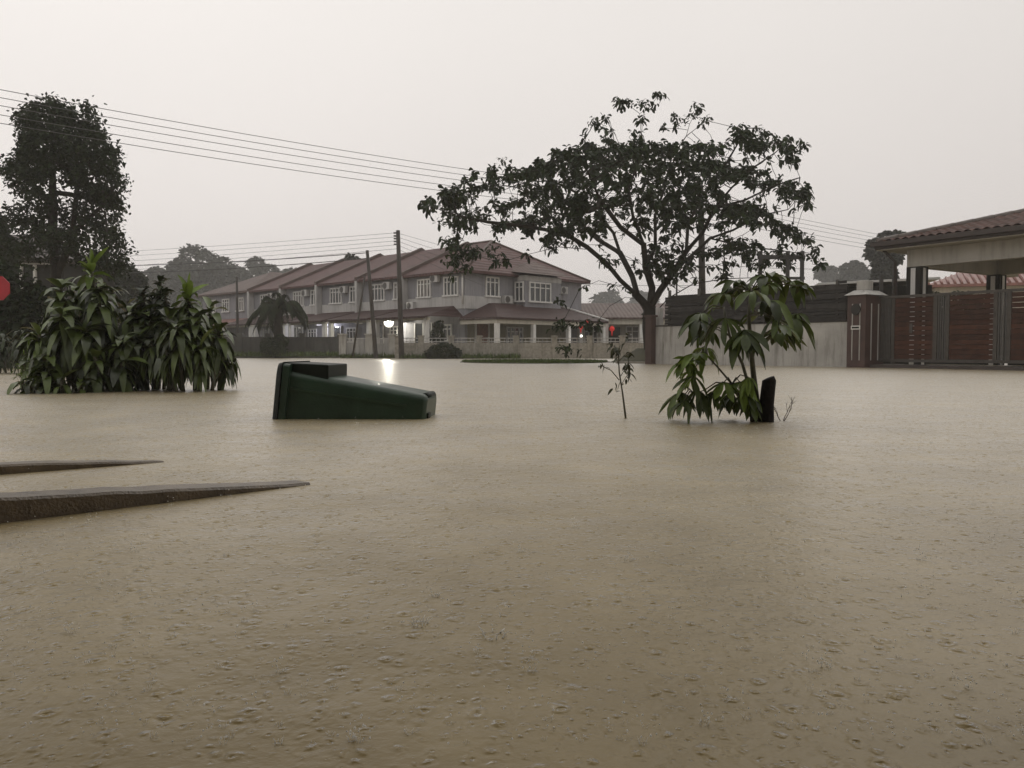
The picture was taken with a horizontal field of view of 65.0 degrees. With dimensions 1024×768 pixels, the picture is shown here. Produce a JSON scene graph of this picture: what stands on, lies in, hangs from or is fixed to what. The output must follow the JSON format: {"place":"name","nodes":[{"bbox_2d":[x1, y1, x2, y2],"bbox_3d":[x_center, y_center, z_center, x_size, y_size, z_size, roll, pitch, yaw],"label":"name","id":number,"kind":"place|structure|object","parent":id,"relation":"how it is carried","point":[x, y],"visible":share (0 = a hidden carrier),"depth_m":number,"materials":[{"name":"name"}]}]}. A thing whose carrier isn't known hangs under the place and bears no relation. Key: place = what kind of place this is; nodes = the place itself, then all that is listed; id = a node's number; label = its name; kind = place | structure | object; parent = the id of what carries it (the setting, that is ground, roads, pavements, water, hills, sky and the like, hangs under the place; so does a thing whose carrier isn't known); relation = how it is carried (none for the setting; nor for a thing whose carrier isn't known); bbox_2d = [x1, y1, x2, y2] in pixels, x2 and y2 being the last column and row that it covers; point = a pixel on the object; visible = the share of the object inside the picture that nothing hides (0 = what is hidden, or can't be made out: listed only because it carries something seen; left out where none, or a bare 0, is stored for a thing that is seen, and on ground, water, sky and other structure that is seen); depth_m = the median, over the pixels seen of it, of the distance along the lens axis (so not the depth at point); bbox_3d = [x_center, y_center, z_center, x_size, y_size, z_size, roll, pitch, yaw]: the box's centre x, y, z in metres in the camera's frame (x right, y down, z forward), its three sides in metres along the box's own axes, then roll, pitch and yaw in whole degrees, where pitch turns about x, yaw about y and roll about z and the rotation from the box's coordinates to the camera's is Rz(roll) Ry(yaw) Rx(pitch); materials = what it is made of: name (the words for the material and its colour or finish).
{"place":"outdoors","nodes":[
{"label":"outdoors","id":0,"kind":"place"},
{"bbox_2d":[235,356,338,357],"bbox_3d":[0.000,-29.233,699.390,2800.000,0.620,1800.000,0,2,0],"label":"ground","id":1,"kind":"structure","parent":0,"point":[287,357],"depth_m":47.69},
{"bbox_2d":[0,276,9,372],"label":"road sign","id":2,"kind":"object","parent":1,"relation":"on","point":[4,288],"visible":0.73,"depth_m":16.87,"materials":[{"name":"metal"}]},
{"bbox_2d":[0,212,21,338],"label":"broadleaf tree","id":3,"kind":"object","parent":1,"relation":"on","point":[8,261],"visible":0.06,"depth_m":35.76,"materials":[{"name":"green plant"}]},
{"bbox_2d":[0,326,32,372],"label":"strap leaf bush","id":4,"kind":"object","parent":1,"relation":"on","point":[8,352],"visible":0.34,"depth_m":16.97,"materials":[{"name":"plant"}]},
{"bbox_2d":[0,260,86,367],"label":"edge shrub","id":5,"kind":"object","parent":1,"relation":"on","point":[18,314],"visible":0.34,"depth_m":21.74,"materials":[{"name":"green plant"}]},
{"bbox_2d":[7,368,100,394],"bbox_3d":[-5.255,0.234,9.256,1.060,0.830,0.538,-1,3,-13],"label":"strap plant","id":6,"kind":"object","parent":1,"relation":"on","point":[45,385],"visible":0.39,"depth_m":9.16,"materials":[{"name":"green plant"}]},
{"bbox_2d":[0,91,138,287],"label":"column tree","id":7,"kind":"object","parent":1,"relation":"on","point":[71,156],"visible":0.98,"depth_m":27.65,"materials":[{"name":"green plant"}]},
{"bbox_2d":[12,235,126,356],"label":"dark house","id":8,"kind":"structure","parent":1,"relation":"on","point":[41,274],"depth_m":40.12,"materials":[{"name":"white paint"}]},
{"bbox_2d":[0,460,163,474],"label":"concrete kerb","id":9,"kind":"structure","parent":1,"relation":"on","point":[24,466],"depth_m":3.34,"materials":[{"name":"concrete"}]},
{"bbox_2d":[16,247,162,392],"bbox_3d":[-5.214,-0.558,9.913,1.719,2.292,1.581,-1,3,-15],"label":"strap leaf bush","id":10,"kind":"object","parent":1,"relation":"on","point":[94,341],"visible":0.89,"depth_m":9.56,"materials":[{"name":"plant"}]},
{"bbox_2d":[115,263,150,327],"bbox_3d":[-28.496,-5.029,59.710,3.345,7.947,2.994,2,3,42],"label":"broadleaf tree","id":11,"kind":"object","parent":1,"relation":"on","point":[137,280],"visible":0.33,"depth_m":59.01,"materials":[{"name":"green plant"}]},
{"bbox_2d":[140,266,163,293],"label":"broadleaf tree","id":12,"kind":"object","parent":1,"relation":"on","point":[152,277],"visible":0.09,"depth_m":177.43,"materials":[{"name":"green plant"}]},
{"bbox_2d":[130,275,174,390],"bbox_3d":[-4.529,-0.410,10.102,0.670,1.971,0.712,-2,3,-41],"label":"dark shrub","id":13,"kind":"object","parent":1,"relation":"on","point":[160,295],"visible":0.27,"depth_m":10.08,"materials":[{"name":"green plant"}]},
{"bbox_2d":[0,480,309,522],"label":"concrete kerb","id":14,"kind":"structure","parent":1,"relation":"on","point":[21,506],"depth_m":2.52,"materials":[{"name":"concrete"}]},
{"bbox_2d":[135,273,241,391],"bbox_3d":[-3.930,-0.386,9.789,1.178,1.953,1.130,-2,3,-35],"label":"strap leaf bush","id":15,"kind":"object","parent":1,"relation":"on","point":[192,343],"visible":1,"depth_m":9.59,"materials":[{"name":"plant"}]},
{"bbox_2d":[147,243,240,316],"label":"broadleaf tree","id":16,"kind":"object","parent":1,"relation":"on","point":[215,279],"visible":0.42,"depth_m":169.59,"materials":[{"name":"green plant"}]},
{"bbox_2d":[204,256,246,281],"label":"broadleaf tree","id":17,"kind":"object","parent":1,"relation":"on","point":[238,271],"visible":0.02,"depth_m":186.48,"materials":[{"name":"green plant"}]},
{"bbox_2d":[236,277,238,336],"bbox_3d":[-18.396,-4.188,53.870,0.212,5.962,0.213,0,2,0],"label":"utility pole","id":18,"kind":"object","parent":1,"relation":"on","point":[237,317],"visible":0.43,"depth_m":53.77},
{"bbox_2d":[195,272,282,336],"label":"house","id":19,"kind":"structure","parent":1,"relation":"on","point":[225,296],"depth_m":71.17,"materials":[{"name":"paint"}]},
{"bbox_2d":[221,299,229,312],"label":"window","id":20,"kind":"structure","parent":19,"relation":"in","point":[226,302],"depth_m":71.29,"materials":[{"name":"white paint"}]},
{"bbox_2d":[235,297,244,311],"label":"window","id":21,"kind":"structure","parent":19,"relation":"in","point":[240,300],"depth_m":69.46,"materials":[{"name":"white paint"}]},
{"bbox_2d":[234,256,279,278],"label":"broadleaf tree","id":22,"kind":"object","parent":1,"relation":"on","point":[255,271],"visible":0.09,"depth_m":200.25,"materials":[{"name":"green plant"}]},
{"bbox_2d":[259,334,289,357],"bbox_3d":[-14.058,-1.962,47.521,1.846,2.059,1.748,0,2,0],"label":"bush","id":23,"kind":"object","parent":1,"relation":"on","point":[275,345],"visible":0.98,"depth_m":47.19,"materials":[{"name":"green plant"}]},
{"bbox_2d":[245,292,308,339],"bbox_3d":[-14.132,-3.319,48.244,3.711,4.319,3.340,0,2,0],"label":"palm tree","id":24,"kind":"object","parent":1,"relation":"on","point":[272,310],"visible":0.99,"depth_m":47.96,"materials":[{"name":"green plant"}]},
{"bbox_2d":[222,262,331,336],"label":"terrace house","id":25,"kind":"structure","parent":1,"relation":"on","point":[257,293],"depth_m":67.35,"materials":[{"name":"red paint"}]},
{"bbox_2d":[224,333,342,352],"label":"dark wall","id":26,"kind":"structure","parent":1,"relation":"on","point":[302,342],"depth_m":49.34,"materials":[{"name":"concrete"}]},
{"bbox_2d":[250,257,369,336],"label":"terrace house","id":27,"kind":"structure","parent":1,"relation":"on","point":[300,290],"depth_m":62.85,"materials":[{"name":"grey paint"}]},
{"bbox_2d":[294,327,302,336],"bbox_3d":[-16.878,-3.377,63.142,1.800,2.150,0.086,2,3,44],"label":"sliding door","id":28,"kind":"structure","parent":27,"relation":"in","point":[296,330],"depth_m":63.07,"materials":[{"name":"glass"}]},
{"bbox_2d":[293,291,304,305],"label":"window","id":29,"kind":"structure","parent":27,"relation":"in","point":[297,296],"depth_m":62.79,"materials":[{"name":"white paint"}]},
{"bbox_2d":[309,290,314,305],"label":"window","id":30,"kind":"structure","parent":27,"relation":"in","point":[312,296],"depth_m":61.50,"materials":[{"name":"white paint"}]},
{"bbox_2d":[307,329,316,336],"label":"window","id":31,"kind":"structure","parent":27,"relation":"in","point":[311,332],"depth_m":61.66,"materials":[{"name":"white paint"}]},
{"bbox_2d":[285,252,409,343],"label":"terrace house","id":32,"kind":"structure","parent":1,"relation":"on","point":[334,293],"depth_m":59.31,"materials":[{"name":"grey paint"}]},
{"bbox_2d":[327,326,340,336],"bbox_3d":[-13.181,-3.228,59.648,1.800,2.150,0.086,2,3,44],"label":"sliding door","id":33,"kind":"structure","parent":32,"relation":"in","point":[336,329],"depth_m":59.48,"materials":[{"name":"glass"}]},
{"bbox_2d":[328,288,342,304],"bbox_3d":[-13.000,-6.492,59.326,1.660,1.200,0.190,2,3,44],"label":"window","id":34,"kind":"structure","parent":32,"relation":"in","point":[335,297],"depth_m":59.32,"materials":[{"name":"white paint"}]},
{"bbox_2d":[346,327,355,342],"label":"window","id":35,"kind":"structure","parent":32,"relation":"in","point":[350,331],"depth_m":58.17,"materials":[{"name":"white paint"}]},
{"bbox_2d":[348,286,354,302],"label":"window","id":36,"kind":"structure","parent":32,"relation":"in","point":[351,289],"depth_m":57.92,"materials":[{"name":"white paint"}]},
{"bbox_2d":[344,252,360,259],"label":"broadleaf tree","id":37,"kind":"object","parent":1,"relation":"on","point":[349,257],"depth_m":92.26,"materials":[{"name":"green plant"}]},
{"bbox_2d":[338,334,396,357],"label":"driveway gate","id":38,"kind":"structure","parent":1,"relation":"on","point":[346,347],"depth_m":47.05,"materials":[{"name":"metal"}]},
{"bbox_2d":[366,250,377,357],"bbox_3d":[-7.895,-4.183,45.363,0.664,6.680,0.255,0,2,0],"label":"utility pole","id":39,"kind":"object","parent":1,"relation":"on","point":[375,349],"visible":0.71,"depth_m":45.28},
{"bbox_2d":[130,253,363,265],"bbox_3d":[-20.219,-7.385,48.602,25.075,0.322,0.045,1,3,16],"label":"power line","id":40,"kind":"object","parent":39,"relation":"attached to","point":[249,260],"visible":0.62,"depth_m":47.22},
{"bbox_2d":[134,258,365,272],"bbox_3d":[-20.228,-7.006,48.619,25.088,0.455,0.045,1,3,16],"label":"power line","id":41,"kind":"object","parent":39,"relation":"attached to","point":[250,267],"visible":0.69,"depth_m":47.24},
{"bbox_2d":[352,276,365,355],"bbox_3d":[-8.590,-3.817,45.071,0.854,4.508,0.117,-2,3,-32],"label":"pole stay","id":42,"kind":"object","parent":39,"relation":"attached to","point":[354,344],"visible":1,"depth_m":45.04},
{"bbox_2d":[233,349,520,358],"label":"bank grass","id":43,"kind":"structure","parent":1,"relation":"on","point":[412,356],"depth_m":46.66,"materials":[{"name":"plant"}]},
{"bbox_2d":[325,247,445,343],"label":"terrace house","id":44,"kind":"structure","parent":1,"relation":"on","point":[384,284],"depth_m":55.73,"materials":[{"name":"grey paint"}]},
{"bbox_2d":[372,284,385,301],"bbox_3d":[-9.305,-6.342,55.815,1.660,1.200,0.190,2,3,44],"label":"window","id":45,"kind":"structure","parent":44,"relation":"in","point":[378,293],"depth_m":55.80,"materials":[{"name":"white paint"}]},
{"bbox_2d":[379,324,383,343],"bbox_3d":[-9.489,-3.077,56.117,1.800,2.150,0.086,2,3,44],"label":"sliding door","id":46,"kind":"structure","parent":44,"relation":"in","point":[381,327],"depth_m":55.65,"materials":[{"name":"glass"}]},
{"bbox_2d":[389,326,397,334],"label":"window","id":47,"kind":"structure","parent":44,"relation":"in","point":[394,329],"depth_m":54.72,"materials":[{"name":"white paint"}]},
{"bbox_2d":[392,282,396,299],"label":"window","id":48,"kind":"structure","parent":44,"relation":"in","point":[394,283],"depth_m":54.53,"materials":[{"name":"white paint"}]},
{"bbox_2d":[393,230,403,358],"bbox_3d":[-6.243,-4.635,44.443,0.565,7.661,0.319,0,2,0],"label":"utility pole","id":49,"kind":"object","parent":1,"relation":"on","point":[400,307],"visible":0.83,"depth_m":44.34,"materials":[{"name":"metal"}]},
{"bbox_2d":[84,233,389,253],"bbox_3d":[-23.385,-9.518,55.794,41.170,1.414,0.018,2,3,34],"label":"power line","id":50,"kind":"object","parent":49,"relation":"attached to","point":[265,242],"visible":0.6,"depth_m":50.36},
{"bbox_2d":[135,237,389,255],"bbox_3d":[-23.392,-9.203,55.807,41.179,1.220,0.018,2,3,34],"label":"power line","id":51,"kind":"object","parent":49,"relation":"attached to","point":[270,246],"visible":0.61,"depth_m":50.13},
{"bbox_2d":[135,249,390,269],"bbox_3d":[-23.412,-8.256,55.848,41.206,0.638,0.018,2,3,34],"label":"power line","id":52,"kind":"object","parent":49,"relation":"attached to","point":[247,261],"visible":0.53,"depth_m":51.47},
{"bbox_2d":[137,241,390,260],"bbox_3d":[-23.399,-8.858,55.822,41.190,0.967,0.018,2,3,34],"label":"power line","id":53,"kind":"object","parent":49,"relation":"attached to","point":[267,251],"visible":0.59,"depth_m":50.36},
{"bbox_2d":[148,245,390,264],"bbox_3d":[-23.406,-8.542,55.835,41.198,0.773,0.018,2,3,34],"label":"power line","id":54,"kind":"object","parent":49,"relation":"attached to","point":[271,255],"visible":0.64,"depth_m":49.63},
{"bbox_2d":[429,320,445,342],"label":"loose shrub","id":55,"kind":"object","parent":1,"relation":"on","point":[438,326],"visible":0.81,"depth_m":45.71,"materials":[{"name":"green plant"}]},
{"bbox_2d":[424,342,461,358],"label":"round shrub","id":56,"kind":"object","parent":1,"relation":"on","point":[438,352],"visible":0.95,"depth_m":44.08,"materials":[{"name":"green plant"}]},
{"bbox_2d":[370,240,608,342],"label":"terrace house","id":57,"kind":"structure","parent":1,"relation":"on","point":[519,301],"depth_m":52.18,"materials":[{"name":"grey paint"}]},
{"bbox_2d":[414,322,432,342],"bbox_3d":[-5.794,-2.927,52.613,1.800,2.150,0.086,2,3,44],"label":"sliding door","id":58,"kind":"structure","parent":57,"relation":"in","point":[418,328],"depth_m":52.86,"materials":[{"name":"glass"}]},
{"bbox_2d":[415,278,431,298],"bbox_3d":[-5.738,-6.221,52.420,1.510,1.250,0.190,2,3,44],"label":"window","id":59,"kind":"structure","parent":57,"relation":"in","point":[423,285],"depth_m":52.40,"materials":[{"name":"white paint"}]},
{"bbox_2d":[439,324,451,340],"bbox_3d":[-4.235,-3.238,51.116,1.360,1.100,0.190,2,3,44],"label":"window","id":60,"kind":"structure","parent":57,"relation":"in","point":[447,329],"depth_m":50.95,"materials":[{"name":"white paint"}]},
{"bbox_2d":[442,276,458,296],"bbox_3d":[-3.855,-6.145,50.629,1.510,1.250,0.190,2,3,44],"label":"window","id":61,"kind":"structure","parent":57,"relation":"in","point":[449,288],"depth_m":50.62,"materials":[{"name":"white paint"}]},
{"bbox_2d":[475,324,489,342],"bbox_3d":[-1.882,-2.828,50.885,0.095,2.100,1.240,2,3,44],"label":"door","id":62,"kind":"structure","parent":57,"relation":"in","point":[480,329],"depth_m":50.96,"materials":[{"name":"brown wood"}]},
{"bbox_2d":[484,276,500,297],"bbox_3d":[-1.247,-6.205,51.454,0.190,1.300,1.360,2,3,44],"label":"window","id":63,"kind":"structure","parent":57,"relation":"in","point":[489,292],"depth_m":51.43,"materials":[{"name":"white paint"}]},
{"bbox_2d":[506,327,522,342],"bbox_3d":[0.184,-3.171,53.053,0.190,1.200,1.760,2,3,44],"label":"window","id":64,"kind":"structure","parent":57,"relation":"in","point":[510,331],"depth_m":52.97,"materials":[{"name":"glass"}]},
{"bbox_2d":[394,335,643,358],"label":"boundary wall","id":65,"kind":"structure","parent":1,"relation":"on","point":[589,350],"depth_m":45.16,"materials":[{"name":"concrete"}]},
{"bbox_2d":[589,289,624,302],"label":"broadleaf tree","id":66,"kind":"object","parent":1,"relation":"on","point":[610,296],"visible":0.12,"depth_m":271.12,"materials":[{"name":"green plant"}]},
{"bbox_2d":[577,303,667,342],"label":"house","id":67,"kind":"structure","parent":1,"relation":"on","point":[623,318],"depth_m":57.86,"materials":[{"name":"beige paint"}]},
{"bbox_2d":[584,327,597,342],"bbox_3d":[5.684,-3.476,57.859,1.160,1.400,0.190,0,2,0],"label":"window","id":68,"kind":"structure","parent":67,"relation":"in","point":[595,335],"depth_m":57.88,"materials":[{"name":"white paint"}]},
{"bbox_2d":[608,327,619,342],"bbox_3d":[7.334,-3.028,57.897,0.900,2.100,0.046,0,2,0],"label":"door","id":69,"kind":"structure","parent":67,"relation":"in","point":[616,332],"depth_m":57.85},
{"bbox_2d":[626,326,638,342],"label":"window","id":70,"kind":"structure","parent":67,"relation":"in","point":[634,330],"depth_m":57.86,"materials":[{"name":"glass"}]},
{"bbox_2d":[417,91,828,357],"bbox_3d":[4.402,-5.737,30.816,16.352,10.953,13.485,0,2,0],"label":"shade tree","id":71,"kind":"object","parent":1,"relation":"on","point":[580,205],"visible":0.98,"depth_m":28.70,"materials":[{"name":"green plant"}]},
{"bbox_2d":[627,290,659,302],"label":"broadleaf tree","id":72,"kind":"object","parent":1,"relation":"on","point":[642,293],"visible":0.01,"depth_m":300.30,"materials":[{"name":"green plant"}]},
{"bbox_2d":[644,315,657,363],"bbox_3d":[4.784,-1.233,27.775,0.340,2.290,0.340,-2,3,-43],"label":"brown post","id":73,"kind":"object","parent":1,"relation":"on","point":[650,339],"visible":0.82,"depth_m":27.67,"materials":[{"name":"paint"}]},
{"bbox_2d":[698,185,705,293],"bbox_3d":[8.774,-4.836,37.327,0.636,8.672,0.361,0,2,0],"label":"utility pole","id":74,"kind":"object","parent":1,"relation":"on","point":[702,286],"visible":0.11,"depth_m":37.18,"materials":[{"name":"metal"}]},
{"bbox_2d":[0,114,868,244],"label":"power line","id":75,"kind":"object","parent":74,"relation":"attached to","point":[287,162],"visible":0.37,"depth_m":24.35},
{"bbox_2d":[0,97,875,237],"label":"power line","id":76,"kind":"object","parent":74,"relation":"attached to","point":[317,152],"visible":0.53,"depth_m":24.77,"materials":[{"name":"metal"}]},
{"bbox_2d":[0,105,875,241],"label":"power line","id":77,"kind":"object","parent":74,"relation":"attached to","point":[298,156],"visible":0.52,"depth_m":24.56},
{"bbox_2d":[0,89,884,235],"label":"power line","id":78,"kind":"object","parent":74,"relation":"attached to","point":[307,144],"visible":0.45,"depth_m":24.52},
{"bbox_2d":[0,123,905,254],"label":"power line","id":79,"kind":"object","parent":74,"relation":"attached to","point":[294,170],"visible":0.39,"depth_m":24.40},
{"bbox_2d":[655,320,846,366],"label":"garden wall","id":80,"kind":"structure","parent":1,"relation":"on","point":[830,337],"depth_m":24.39,"materials":[{"name":"concrete"}]},
{"bbox_2d":[655,308,662,324],"bbox_3d":[5.131,-2.344,28.005,0.200,0.620,0.200,-2,3,-43],"label":"pale post","id":81,"kind":"object","parent":80,"relation":"on","point":[659,318],"visible":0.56,"depth_m":27.92,"materials":[{"name":"paint"}]},
{"bbox_2d":[665,279,848,324],"bbox_3d":[7.420,-2.506,25.244,0.138,1.180,6.284,-2,3,-43],"label":"board fence","id":82,"kind":"object","parent":80,"relation":"on","point":[829,303],"visible":0.62,"depth_m":24.53,"materials":[{"name":"wood"}]},
{"bbox_2d":[757,251,804,285],"bbox_3d":[9.991,-2.606,29.916,1.751,4.650,0.120,0,2,0],"label":"steel frame","id":83,"kind":"object","parent":1,"relation":"on","point":[761,257],"visible":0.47,"depth_m":29.78,"materials":[{"name":"metal"}]},
{"bbox_2d":[813,265,839,281],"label":"broadleaf tree","id":84,"kind":"object","parent":1,"relation":"on","point":[831,273],"visible":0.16,"depth_m":214.02,"materials":[{"name":"green plant"}]},
{"bbox_2d":[837,260,870,280],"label":"broadleaf tree","id":85,"kind":"object","parent":1,"relation":"on","point":[854,270],"visible":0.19,"depth_m":171.54,"materials":[{"name":"green plant"}]},
{"bbox_2d":[814,277,939,363],"bbox_3d":[13.103,-2.004,29.521,3.900,3.480,3.200,1,3,14],"label":"lean to shed","id":86,"kind":"object","parent":1,"relation":"on","point":[887,286],"visible":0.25,"depth_m":28.02,"materials":[{"name":"metal"}]},
{"bbox_2d":[879,275,883,292],"bbox_3d":[12.347,-1.903,26.943,0.100,3.500,0.100,0,2,0],"label":"yard post","id":87,"kind":"object","parent":1,"relation":"on","point":[881,279],"visible":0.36,"depth_m":26.83,"materials":[{"name":"concrete"}]},
{"bbox_2d":[861,229,906,279],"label":"broadleaf tree","id":88,"kind":"object","parent":1,"relation":"on","point":[881,263],"visible":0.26,"depth_m":72.75,"materials":[{"name":"green plant"}]},
{"bbox_2d":[890,264,894,363],"bbox_3d":[12.776,-2.078,26.936,0.100,3.850,0.100,0,2,0],"label":"yard post","id":89,"kind":"object","parent":1,"relation":"on","point":[892,295],"visible":0.14,"depth_m":26.89,"materials":[{"name":"metal"}]},
{"bbox_2d":[870,208,1023,364],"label":"carport house","id":90,"kind":"structure","parent":1,"relation":"on","point":[991,247],"depth_m":23.13,"materials":[{"name":"paint"}]},
{"bbox_2d":[870,364,1023,370],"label":"gate sill","id":91,"kind":"structure","parent":1,"relation":"on","point":[977,367],"depth_m":20.75,"materials":[{"name":"concrete"}]},
{"bbox_2d":[878,288,1023,363],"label":"sliding gate","id":92,"kind":"structure","parent":91,"relation":"on","point":[950,326],"depth_m":20.77,"materials":[{"name":"wood"}]},
{"bbox_2d":[932,290,985,313],"bbox_3d":[18.992,-2.003,33.932,3.737,3.902,2.356,0,2,0],"label":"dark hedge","id":93,"kind":"object","parent":1,"relation":"on","point":[952,295],"visible":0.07,"depth_m":33.45,"materials":[{"name":"green plant"}]},
{"bbox_2d":[928,272,1023,309],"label":"red roofed house","id":94,"kind":"structure","parent":1,"relation":"on","point":[960,282],"depth_m":44.91,"materials":[{"name":"tile"}]},
{"bbox_2d":[0,358,1023,767],"bbox_3d":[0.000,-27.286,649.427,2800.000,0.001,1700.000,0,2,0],"label":"flood water","id":95,"kind":"structure","parent":0,"point":[684,528],"depth_m":1.77,"materials":[{"name":"liquid"}]},
{"bbox_2d":[3,340,34,391],"bbox_3d":[-5.789,-0.031,9.669,0.598,1.037,0.670,1,3,31],"label":"feathery plant","id":96,"kind":"object","parent":95,"relation":"on","point":[20,367],"visible":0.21,"depth_m":9.55,"materials":[{"name":"green plant"}]},
{"bbox_2d":[272,361,435,419],"bbox_3d":[-1.151,0.241,6.041,1.107,0.742,0.650,6,3,4],"label":"wheelie bin","id":97,"kind":"object","parent":95,"relation":"on","point":[311,390],"visible":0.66,"depth_m":5.78,"materials":[{"name":"green plastic"}]},
{"bbox_2d":[0,394,1023,743],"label":"rain drops","id":98,"kind":"object","parent":95,"relation":"on","point":[522,622],"visible":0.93,"depth_m":1.29,"materials":[{"name":"liquid"}]},
{"bbox_2d":[1,394,1023,744],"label":"rain splashes","id":99,"kind":"object","parent":95,"relation":"on","point":[457,614],"visible":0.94,"depth_m":1.42,"materials":[{"name":"liquid"}]},
{"bbox_2d":[598,332,635,417],"bbox_3d":[0.766,0.140,5.859,0.298,1.042,0.175,-1,3,-21],"label":"sapling","id":100,"kind":"object","parent":95,"relation":"in","point":[614,350],"visible":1,"depth_m":5.84,"materials":[{"name":"green plant"}]},
{"bbox_2d":[610,348,644,362],"bbox_3d":[5.318,-0.968,31.387,4.400,0.850,4.400,0,2,0],"label":"earth mound","id":101,"kind":"object","parent":95,"relation":"in","point":[638,354],"visible":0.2,"depth_m":30.74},
{"bbox_2d":[658,271,815,423],"bbox_3d":[1.623,-0.060,5.560,1.154,1.447,0.790,-1,3,-20],"label":"palmate plant","id":102,"kind":"object","parent":95,"relation":"in","point":[749,341],"visible":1,"depth_m":5.48,"materials":[{"name":"green plant"}]},
{"bbox_2d":[757,376,775,421],"bbox_3d":[1.748,0.303,5.592,0.145,0.717,0.140,-2,3,-37],"label":"tree stump","id":103,"kind":"object","parent":95,"relation":"in","point":[767,394],"visible":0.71,"depth_m":5.54,"materials":[{"name":"wood"}]},
{"bbox_2d":[0,0,1023,302],"label":"sky","id":104,"kind":"structure","parent":0,"point":[910,113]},
{"bbox_2d":[461,358,608,363],"bbox_3d":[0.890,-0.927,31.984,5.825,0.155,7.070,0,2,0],"label":"verge grass","id":105,"kind":"structure","parent":0,"point":[548,360],"depth_m":30.07,"materials":[{"name":"plant"}]},
{"bbox_2d":[844,280,887,367],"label":"gate pillar","id":106,"kind":"structure","parent":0,"point":[863,324],"depth_m":22.45,"materials":[{"name":"brown paint"}]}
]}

